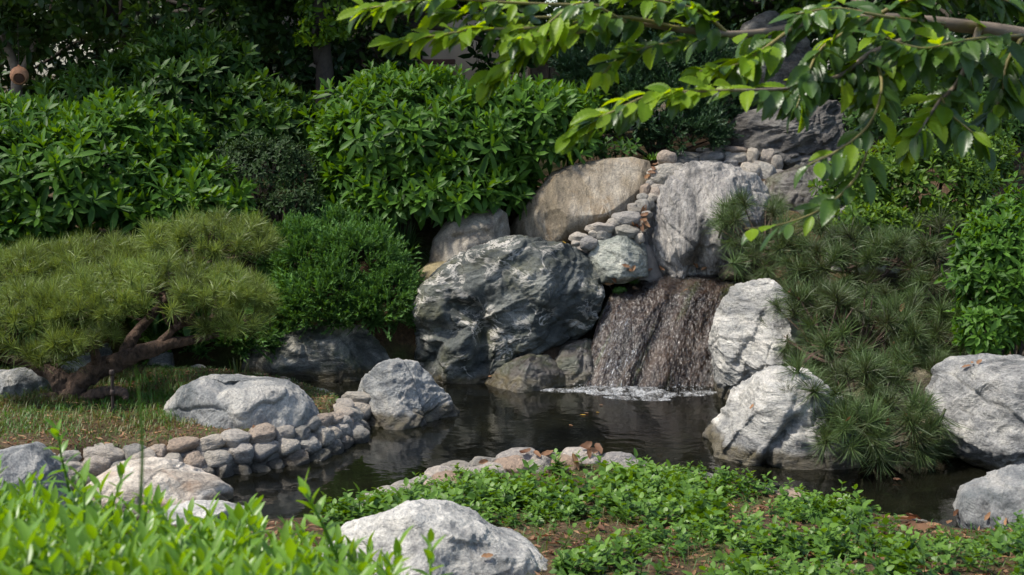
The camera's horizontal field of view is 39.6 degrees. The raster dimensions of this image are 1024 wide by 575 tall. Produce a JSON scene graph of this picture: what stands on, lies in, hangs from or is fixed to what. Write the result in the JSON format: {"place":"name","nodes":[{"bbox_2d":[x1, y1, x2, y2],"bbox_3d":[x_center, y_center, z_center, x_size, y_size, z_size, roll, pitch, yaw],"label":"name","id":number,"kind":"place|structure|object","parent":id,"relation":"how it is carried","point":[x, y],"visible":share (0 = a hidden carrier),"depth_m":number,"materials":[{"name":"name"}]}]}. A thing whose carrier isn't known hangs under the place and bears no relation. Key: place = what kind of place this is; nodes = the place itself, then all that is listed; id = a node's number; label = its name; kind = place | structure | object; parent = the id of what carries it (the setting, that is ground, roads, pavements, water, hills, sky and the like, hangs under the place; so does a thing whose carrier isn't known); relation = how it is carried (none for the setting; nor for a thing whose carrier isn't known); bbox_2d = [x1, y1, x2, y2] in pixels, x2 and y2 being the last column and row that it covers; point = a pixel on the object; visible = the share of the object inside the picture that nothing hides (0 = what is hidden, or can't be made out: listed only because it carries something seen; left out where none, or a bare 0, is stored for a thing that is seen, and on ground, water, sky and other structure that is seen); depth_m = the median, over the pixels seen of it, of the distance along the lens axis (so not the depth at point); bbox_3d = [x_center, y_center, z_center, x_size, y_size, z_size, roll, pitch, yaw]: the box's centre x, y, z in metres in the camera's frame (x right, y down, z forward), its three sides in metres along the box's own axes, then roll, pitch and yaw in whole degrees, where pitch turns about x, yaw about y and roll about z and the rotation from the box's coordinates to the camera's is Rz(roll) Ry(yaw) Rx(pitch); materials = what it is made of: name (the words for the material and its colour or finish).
{"place":"outdoors","nodes":[
{"label":"outdoors","id":0,"kind":"place"},
{"bbox_2d":[3,0,956,74],"label":"sky","id":1,"kind":"structure","parent":0,"point":[36,63],"materials":[{"name":"white"}]},
{"bbox_2d":[0,75,1023,574],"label":"ground","id":2,"kind":"structure","parent":0,"point":[400,345],"depth_m":7.69,"materials":[{"name":"soil"}]},
{"bbox_2d":[0,367,51,397],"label":"boulder","id":3,"kind":"object","parent":2,"relation":"on","point":[11,380],"visible":0.57,"depth_m":7.99,"materials":[{"name":"grey stone"}]},
{"bbox_2d":[0,0,53,95],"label":"forked tree","id":4,"kind":"object","parent":2,"relation":"on","point":[11,57],"visible":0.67,"depth_m":11.69,"materials":[{"name":"green plant"}]},
{"bbox_2d":[10,45,28,84],"bbox_3d":[-3.906,-1.852,11.252,0.144,0.494,0.144,0,8,0],"label":"hanging bird pot","id":5,"kind":"object","parent":4,"relation":"hanging from","point":[19,74],"visible":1,"depth_m":11.23,"materials":[{"name":"ceramic"}]},
{"bbox_2d":[0,442,72,508],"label":"boulder","id":6,"kind":"object","parent":2,"relation":"on","point":[20,461],"visible":0.4,"depth_m":6.21,"materials":[{"name":"grey stone"}]},
{"bbox_2d":[59,343,111,372],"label":"boulder","id":7,"kind":"object","parent":2,"relation":"on","point":[105,350],"visible":0.08,"depth_m":8.75,"materials":[{"name":"grey stone"}]},
{"bbox_2d":[109,369,115,416],"bbox_3d":[-2.078,0.575,7.405,0.030,0.296,0.029,0,8,0],"label":"iron stake","id":8,"kind":"object","parent":2,"relation":"on","point":[112,374],"visible":0.91,"depth_m":7.39,"materials":[{"name":"brown metal"}]},
{"bbox_2d":[0,86,258,345],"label":"shrub","id":9,"kind":"object","parent":2,"relation":"on","point":[152,155],"visible":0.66,"depth_m":9.46,"materials":[{"name":"green plant"}]},
{"bbox_2d":[135,366,143,514],"bbox_3d":[-0.430,0.176,1.642,0.010,0.178,0.001,0,8,0],"label":"grass stalk","id":10,"kind":"object","parent":2,"relation":"on","point":[141,466],"depth_m":1.64,"materials":[{"name":"green plant"}]},
{"bbox_2d":[0,202,289,401],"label":"pine tree","id":11,"kind":"object","parent":2,"relation":"on","point":[59,300],"visible":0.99,"depth_m":7.85,"materials":[{"name":"green plant"}]},
{"bbox_2d":[0,0,315,102],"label":"evergreen tree","id":12,"kind":"object","parent":2,"relation":"on","point":[77,53],"visible":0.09,"depth_m":13.44,"materials":[{"name":"green plant"}]},
{"bbox_2d":[86,457,233,518],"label":"boulder","id":13,"kind":"object","parent":2,"relation":"on","point":[179,481],"visible":0.47,"depth_m":6.47,"materials":[{"name":"grey stone"}]},
{"bbox_2d":[147,350,173,365],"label":"boulder","id":14,"kind":"object","parent":2,"relation":"on","point":[166,357],"visible":0.3,"depth_m":9.05,"materials":[{"name":"grey stone"}]},
{"bbox_2d":[0,0,325,173],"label":"evergreen tree","id":15,"kind":"object","parent":2,"relation":"on","point":[122,21],"visible":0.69,"depth_m":11.86,"materials":[{"name":"green plant"}]},
{"bbox_2d":[6,13,328,175],"bbox_3d":[-2.890,-1.345,11.102,3.013,1.615,1.485,0,8,0],"label":"shrub","id":16,"kind":"object","parent":2,"relation":"on","point":[186,67],"visible":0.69,"depth_m":10.77,"materials":[{"name":"green plant"}]},
{"bbox_2d":[0,363,338,449],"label":"grass","id":17,"kind":"structure","parent":2,"relation":"on","point":[130,380],"depth_m":7.55,"materials":[{"name":"green plant"}]},
{"bbox_2d":[167,500,243,524],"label":"boulder","id":18,"kind":"object","parent":2,"relation":"on","point":[198,511],"visible":0.27,"depth_m":6.12,"materials":[{"name":"grey stone"}]},
{"bbox_2d":[53,391,371,489],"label":"cobble wall","id":19,"kind":"structure","parent":2,"relation":"on","point":[263,447],"depth_m":7.08,"materials":[{"name":"grey stone"}]},
{"bbox_2d":[0,417,454,574],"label":"leafy perennial","id":20,"kind":"object","parent":2,"relation":"on","point":[90,537],"visible":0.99,"depth_m":2.36,"materials":[{"name":"green plant"}]},
{"bbox_2d":[221,356,249,375],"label":"grass tuft","id":21,"kind":"object","parent":2,"relation":"on","point":[234,369],"visible":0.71,"depth_m":8.60,"materials":[{"name":"green plant"}]},
{"bbox_2d":[163,374,318,428],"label":"boulder","id":22,"kind":"object","parent":2,"relation":"on","point":[230,401],"visible":0.57,"depth_m":7.28,"materials":[{"name":"grey stone"}]},
{"bbox_2d":[153,362,370,443],"bbox_3d":[-1.747,0.641,8.570,2.683,0.229,0.701,6,10,34],"label":"cobble edging","id":23,"kind":"object","parent":2,"relation":"on","point":[360,433],"visible":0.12,"depth_m":7.65,"materials":[{"name":"grey stone"}]},
{"bbox_2d":[197,126,327,239],"bbox_3d":[-1.782,-0.701,10.131,1.052,0.885,0.638,2,8,13],"label":"shrub","id":24,"kind":"object","parent":2,"relation":"on","point":[287,145],"visible":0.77,"depth_m":9.98,"materials":[{"name":"green plant"}]},
{"bbox_2d":[139,199,425,364],"bbox_3d":[-1.426,-0.020,9.487,2.013,1.087,1.284,0,8,0],"label":"juniper","id":25,"kind":"object","parent":2,"relation":"on","point":[327,267],"visible":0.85,"depth_m":9.32,"materials":[{"name":"green plant"}]},
{"bbox_2d":[292,121,316,150],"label":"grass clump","id":26,"kind":"object","parent":2,"relation":"on","point":[306,140],"visible":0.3,"depth_m":10.78,"materials":[{"name":"green plant"}]},
{"bbox_2d":[239,323,389,381],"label":"boulder","id":27,"kind":"object","parent":2,"relation":"on","point":[336,355],"visible":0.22,"depth_m":9.21,"materials":[{"name":"grey stone"}]},
{"bbox_2d":[298,192,340,225],"bbox_3d":[-1.402,-0.564,10.126,0.493,0.282,0.444,0,8,0],"label":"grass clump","id":28,"kind":"object","parent":2,"relation":"on","point":[302,214],"visible":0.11,"depth_m":10.05,"materials":[{"name":"green plant"}]},
{"bbox_2d":[292,0,352,185],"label":"maple tree","id":29,"kind":"object","parent":2,"relation":"on","point":[323,32],"visible":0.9,"depth_m":11.79,"materials":[{"name":"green plant"}]},
{"bbox_2d":[225,0,553,106],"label":"evergreen tree","id":30,"kind":"object","parent":2,"relation":"on","point":[348,56],"visible":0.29,"depth_m":12.38,"materials":[{"name":"green plant"}]},
{"bbox_2d":[363,216,431,262],"bbox_3d":[-0.761,-0.357,10.016,0.576,0.369,0.593,0,8,0],"label":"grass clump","id":31,"kind":"object","parent":2,"relation":"on","point":[411,242],"visible":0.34,"depth_m":9.94,"materials":[{"name":"green plant"}]},
{"bbox_2d":[272,0,527,123],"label":"house","id":32,"kind":"structure","parent":2,"relation":"on","point":[452,58],"depth_m":15.40,"materials":[{"name":"beige paint"}]},
{"bbox_2d":[362,0,422,58],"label":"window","id":33,"kind":"structure","parent":32,"relation":"in","point":[421,57],"depth_m":15.37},
{"bbox_2d":[417,261,445,287],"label":"boulder","id":34,"kind":"object","parent":2,"relation":"on","point":[429,268],"visible":0.12,"depth_m":9.72,"materials":[{"name":"beige stone"}]},
{"bbox_2d":[318,498,547,574],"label":"boulder","id":35,"kind":"object","parent":2,"relation":"on","point":[468,540],"visible":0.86,"depth_m":4.43,"materials":[{"name":"grey stone"}]},
{"bbox_2d":[481,553,492,557],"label":"fallen leaf","id":36,"kind":"object","parent":35,"relation":"on","point":[486,555],"visible":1,"depth_m":4.38,"materials":[{"name":"brown plant"}]},
{"bbox_2d":[297,59,615,231],"bbox_3d":[-0.378,-1.026,10.417,2.454,1.296,1.710,0,8,0],"label":"shrub","id":37,"kind":"object","parent":2,"relation":"on","point":[475,157],"visible":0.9,"depth_m":10.03,"materials":[{"name":"green plant"}]},
{"bbox_2d":[429,206,509,261],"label":"boulder","id":38,"kind":"object","parent":2,"relation":"on","point":[450,240],"visible":0.52,"depth_m":9.82,"materials":[{"name":"grey stone"}]},
{"bbox_2d":[412,235,604,383],"bbox_3d":[-0.029,0.234,9.603,1.310,1.175,1.097,0,8,0],"label":"boulder","id":39,"kind":"object","parent":2,"relation":"on","point":[481,313],"visible":0.79,"depth_m":9.19,"materials":[{"name":"grey stone"}]},
{"bbox_2d":[485,353,564,392],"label":"boulder","id":40,"kind":"object","parent":2,"relation":"on","point":[528,372],"visible":0.45,"depth_m":8.99,"materials":[{"name":"grey stone"}]},
{"bbox_2d":[530,25,558,86],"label":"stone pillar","id":41,"kind":"structure","parent":2,"relation":"on","point":[546,70],"depth_m":13.28,"materials":[{"name":"grey stone"}]},
{"bbox_2d":[554,338,593,385],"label":"boulder","id":42,"kind":"object","parent":2,"relation":"on","point":[574,360],"visible":0.34,"depth_m":9.14,"materials":[{"name":"grey stone"}]},
{"bbox_2d":[510,157,650,244],"bbox_3d":[0.483,-0.584,10.264,1.063,0.714,0.913,0,8,0],"label":"boulder","id":43,"kind":"object","parent":2,"relation":"on","point":[567,201],"visible":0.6,"depth_m":9.98,"materials":[{"name":"beige stone"}]},
{"bbox_2d":[593,135,646,159],"bbox_3d":[0.760,-0.854,10.483,0.468,0.535,0.301,0,8,0],"label":"shrub","id":44,"kind":"object","parent":2,"relation":"on","point":[601,149],"visible":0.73,"depth_m":10.40,"materials":[{"name":"green plant"}]},
{"bbox_2d":[251,463,1019,574],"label":"leaf litter","id":45,"kind":"object","parent":2,"relation":"on","point":[673,563],"visible":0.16,"depth_m":5.10,"materials":[{"name":"plant"}]},
{"bbox_2d":[252,464,1023,574],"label":"grass wisps","id":46,"kind":"object","parent":2,"relation":"on","point":[604,512],"depth_m":5.03,"materials":[{"name":"green plant"}]},
{"bbox_2d":[356,447,926,520],"bbox_3d":[0.538,0.971,6.146,2.825,0.292,1.649,0,8,0],"label":"cobble edging","id":47,"kind":"object","parent":2,"relation":"on","point":[508,460],"visible":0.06,"depth_m":6.51,"materials":[{"name":"grey stone"}]},
{"bbox_2d":[479,459,487,463],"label":"fallen leaf","id":48,"kind":"object","parent":47,"relation":"on","point":[482,461],"visible":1,"depth_m":6.53,"materials":[{"name":"brown plant"}]},
{"bbox_2d":[519,448,530,452],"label":"fallen leaf","id":49,"kind":"object","parent":47,"relation":"on","point":[525,450],"visible":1,"depth_m":6.59,"materials":[{"name":"brown plant"}]},
{"bbox_2d":[533,450,540,456],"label":"fallen leaf","id":50,"kind":"object","parent":47,"relation":"on","point":[536,452],"visible":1,"depth_m":6.57,"materials":[{"name":"brown plant"}]},
{"bbox_2d":[541,450,553,455],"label":"fallen leaf","id":51,"kind":"object","parent":47,"relation":"on","point":[546,452],"visible":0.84,"depth_m":6.66,"materials":[{"name":"brown plant"}]},
{"bbox_2d":[572,453,579,469],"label":"fallen leaf","id":52,"kind":"object","parent":47,"relation":"on","point":[575,458],"visible":1,"depth_m":6.52,"materials":[{"name":"brown plant"}]},
{"bbox_2d":[579,441,591,448],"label":"fallen leaf","id":53,"kind":"object","parent":47,"relation":"on","point":[586,444],"visible":1,"depth_m":6.68,"materials":[{"name":"brown plant"}]},
{"bbox_2d":[587,447,591,458],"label":"fallen leaf","id":54,"kind":"object","parent":47,"relation":"on","point":[589,454],"visible":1,"depth_m":6.63,"materials":[{"name":"brown plant"}]},
{"bbox_2d":[588,447,597,452],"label":"fallen leaf","id":55,"kind":"object","parent":47,"relation":"on","point":[593,450],"visible":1,"depth_m":6.66,"materials":[{"name":"brown plant"}]},
{"bbox_2d":[594,443,602,453],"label":"fallen leaf","id":56,"kind":"object","parent":47,"relation":"on","point":[598,447],"visible":1,"depth_m":6.71,"materials":[{"name":"brown plant"}]},
{"bbox_2d":[547,20,770,160],"bbox_3d":[1.153,-1.541,11.117,1.893,1.155,1.341,0,8,0],"label":"conifer shrub","id":57,"kind":"object","parent":2,"relation":"on","point":[700,118],"visible":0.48,"depth_m":10.91,"materials":[{"name":"green plant"}]},
{"bbox_2d":[309,448,1023,574],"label":"ground cover","id":58,"kind":"object","parent":2,"relation":"on","point":[639,487],"visible":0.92,"depth_m":5.21,"materials":[{"name":"green plant"}]},
{"bbox_2d":[585,274,748,387],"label":"waterfall","id":59,"kind":"structure","parent":2,"relation":"on","point":[654,333],"depth_m":9.30,"materials":[{"name":"grey liquid"}]},
{"bbox_2d":[612,286,628,294],"bbox_3d":[0.731,0.024,9.600,0.116,0.077,0.095,0,8,0],"label":"moss cushion","id":60,"kind":"object","parent":59,"relation":"on","point":[618,290],"visible":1,"depth_m":9.57,"materials":[{"name":"green plant"}]},
{"bbox_2d":[568,146,783,290],"bbox_3d":[1.239,0.338,10.509,1.895,2.717,1.679,0,8,0],"label":"cobble bed","id":61,"kind":"object","parent":2,"relation":"on","point":[767,163],"visible":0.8,"depth_m":9.93,"materials":[{"name":"grey stone"}]},
{"bbox_2d":[588,235,647,283],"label":"boulder","id":62,"kind":"object","parent":61,"relation":"on","point":[608,257],"visible":0.9,"depth_m":9.52,"materials":[{"name":"grey stone"}]},
{"bbox_2d":[624,278,640,284],"bbox_3d":[0.809,-0.046,9.710,0.154,0.105,0.124,0,8,0],"label":"moss cushion","id":63,"kind":"object","parent":61,"relation":"on","point":[635,281],"visible":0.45,"depth_m":9.66,"materials":[{"name":"green plant"}]},
{"bbox_2d":[643,152,658,159],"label":"weed tuft","id":64,"kind":"object","parent":61,"relation":"on","point":[654,156],"visible":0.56,"depth_m":10.51,"materials":[{"name":"green plant"}]},
{"bbox_2d":[709,100,853,168],"bbox_3d":[2.111,-1.145,11.182,1.188,0.667,0.866,0,8,0],"label":"boulder","id":65,"kind":"object","parent":61,"relation":"on","point":[825,131],"visible":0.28,"depth_m":10.85,"materials":[{"name":"grey stone"}]},
{"bbox_2d":[336,0,1023,251],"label":"alder tree","id":66,"kind":"object","parent":2,"relation":"on","point":[922,47],"visible":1,"depth_m":3.06,"materials":[{"name":"green plant"}]},
{"bbox_2d":[644,160,770,279],"bbox_3d":[1.355,-0.443,9.954,0.898,0.887,0.890,0,8,0],"label":"boulder","id":67,"kind":"object","parent":2,"relation":"on","point":[680,243],"visible":0.63,"depth_m":9.73,"materials":[{"name":"grey stone"}]},
{"bbox_2d":[718,258,751,280],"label":"boulder","id":68,"kind":"object","parent":2,"relation":"on","point":[723,274],"visible":0.62,"depth_m":9.67,"materials":[{"name":"grey stone"}]},
{"bbox_2d":[708,278,809,400],"bbox_3d":[1.542,0.432,8.800,0.609,0.994,0.995,0,8,0],"label":"boulder","id":69,"kind":"object","parent":2,"relation":"on","point":[740,348],"visible":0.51,"depth_m":8.59,"materials":[{"name":"grey stone"}]},
{"bbox_2d":[728,10,812,117],"bbox_3d":[2.145,-1.726,11.755,0.732,1.117,0.803,0,8,0],"label":"boulder","id":70,"kind":"object","parent":2,"relation":"on","point":[792,60],"visible":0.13,"depth_m":11.57,"materials":[{"name":"grey stone"}]},
{"bbox_2d":[555,0,1015,115],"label":"evergreen tree","id":71,"kind":"object","parent":2,"relation":"on","point":[825,35],"depth_m":14.07,"materials":[{"name":"green plant"}]},
{"bbox_2d":[547,0,1023,133],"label":"evergreen tree","id":72,"kind":"object","parent":2,"relation":"on","point":[728,10],"visible":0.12,"depth_m":12.47,"materials":[{"name":"green plant"}]},
{"bbox_2d":[765,164,843,218],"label":"boulder","id":73,"kind":"object","parent":2,"relation":"on","point":[800,194],"visible":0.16,"depth_m":10.22,"materials":[{"name":"grey stone"}]},
{"bbox_2d":[700,183,986,480],"bbox_3d":[2.112,0.189,8.184,1.776,1.432,2.968,0,8,0],"label":"pine tree","id":74,"kind":"object","parent":2,"relation":"on","point":[911,334],"visible":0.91,"depth_m":8.21,"materials":[{"name":"green plant"}]},
{"bbox_2d":[828,479,859,498],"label":"leafy shoot","id":75,"kind":"object","parent":2,"relation":"on","point":[843,489],"visible":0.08,"depth_m":6.17,"materials":[{"name":"green plant"}]},
{"bbox_2d":[823,206,875,248],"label":"boulder","id":76,"kind":"object","parent":2,"relation":"on","point":[842,208],"visible":0.03,"depth_m":9.46,"materials":[{"name":"grey stone"}]},
{"bbox_2d":[824,242,900,275],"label":"boulder","id":77,"kind":"object","parent":2,"relation":"on","point":[880,271],"visible":0.1,"depth_m":9.10,"materials":[{"name":"grey stone"}]},
{"bbox_2d":[836,366,952,454],"bbox_3d":[2.141,0.841,7.824,0.845,0.804,0.927,0,8,0],"label":"boulder","id":78,"kind":"object","parent":2,"relation":"on","point":[922,378],"visible":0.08,"depth_m":7.65,"materials":[{"name":"grey stone"}]},
{"bbox_2d":[892,515,916,518],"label":"fallen leaf","id":79,"kind":"object","parent":2,"relation":"on","point":[907,517],"visible":0.73,"depth_m":5.58,"materials":[{"name":"brown plant"}]},
{"bbox_2d":[905,512,920,519],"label":"fallen leaf","id":80,"kind":"object","parent":2,"relation":"on","point":[910,514],"visible":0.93,"depth_m":5.62,"materials":[{"name":"brown plant"}]},
{"bbox_2d":[807,114,1023,239],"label":"shrub","id":81,"kind":"object","parent":2,"relation":"on","point":[980,182],"visible":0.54,"depth_m":9.34,"materials":[{"name":"green plant"}]},
{"bbox_2d":[909,523,933,529],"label":"fallen leaf","id":82,"kind":"object","parent":2,"relation":"on","point":[920,525],"visible":0.91,"depth_m":5.41,"materials":[{"name":"brown plant"}]},
{"bbox_2d":[837,23,1023,168],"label":"shrub","id":83,"kind":"object","parent":2,"relation":"on","point":[911,110],"visible":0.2,"depth_m":10.72,"materials":[{"name":"green plant"}]},
{"bbox_2d":[926,522,940,525],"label":"fallen leaf","id":84,"kind":"object","parent":2,"relation":"on","point":[929,523],"visible":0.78,"depth_m":5.48,"materials":[{"name":"brown plant"}]},
{"bbox_2d":[925,353,1023,469],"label":"boulder","id":85,"kind":"object","parent":2,"relation":"on","point":[983,400],"visible":0.82,"depth_m":7.10,"materials":[{"name":"grey stone"}]},
{"bbox_2d":[934,170,1023,355],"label":"shrub","id":86,"kind":"object","parent":2,"relation":"on","point":[993,242],"visible":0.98,"depth_m":7.81,"materials":[{"name":"green plant"}]},
{"bbox_2d":[952,464,1023,529],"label":"boulder","id":87,"kind":"object","parent":2,"relation":"on","point":[998,493],"visible":0.73,"depth_m":6.04,"materials":[{"name":"grey stone"}]},
{"bbox_2d":[984,512,990,520],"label":"fallen leaf","id":88,"kind":"object","parent":87,"relation":"on","point":[987,516],"visible":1,"depth_m":6.00,"materials":[{"name":"brown plant"}]},
{"bbox_2d":[70,380,992,527],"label":"pond water","id":89,"kind":"structure","parent":0,"point":[489,421],"depth_m":7.54,"materials":[{"name":"black liquid"}]},
{"bbox_2d":[358,358,459,429],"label":"boulder","id":90,"kind":"object","parent":89,"relation":"in","point":[405,394],"visible":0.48,"depth_m":8.07,"materials":[{"name":"grey stone"}]},
{"bbox_2d":[543,386,714,400],"bbox_3d":[0.697,0.655,8.877,1.119,0.014,0.416,2,8,17],"label":"foam","id":91,"kind":"object","parent":89,"relation":"on","point":[619,389],"visible":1,"depth_m":8.89,"materials":[{"name":"grey"}]},
{"bbox_2d":[702,365,860,469],"bbox_3d":[1.431,0.784,7.589,0.788,0.805,1.044,0,8,0],"label":"boulder","id":92,"kind":"object","parent":89,"relation":"in","point":[766,428],"visible":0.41,"depth_m":7.17,"materials":[{"name":"grey stone"}]}
]}

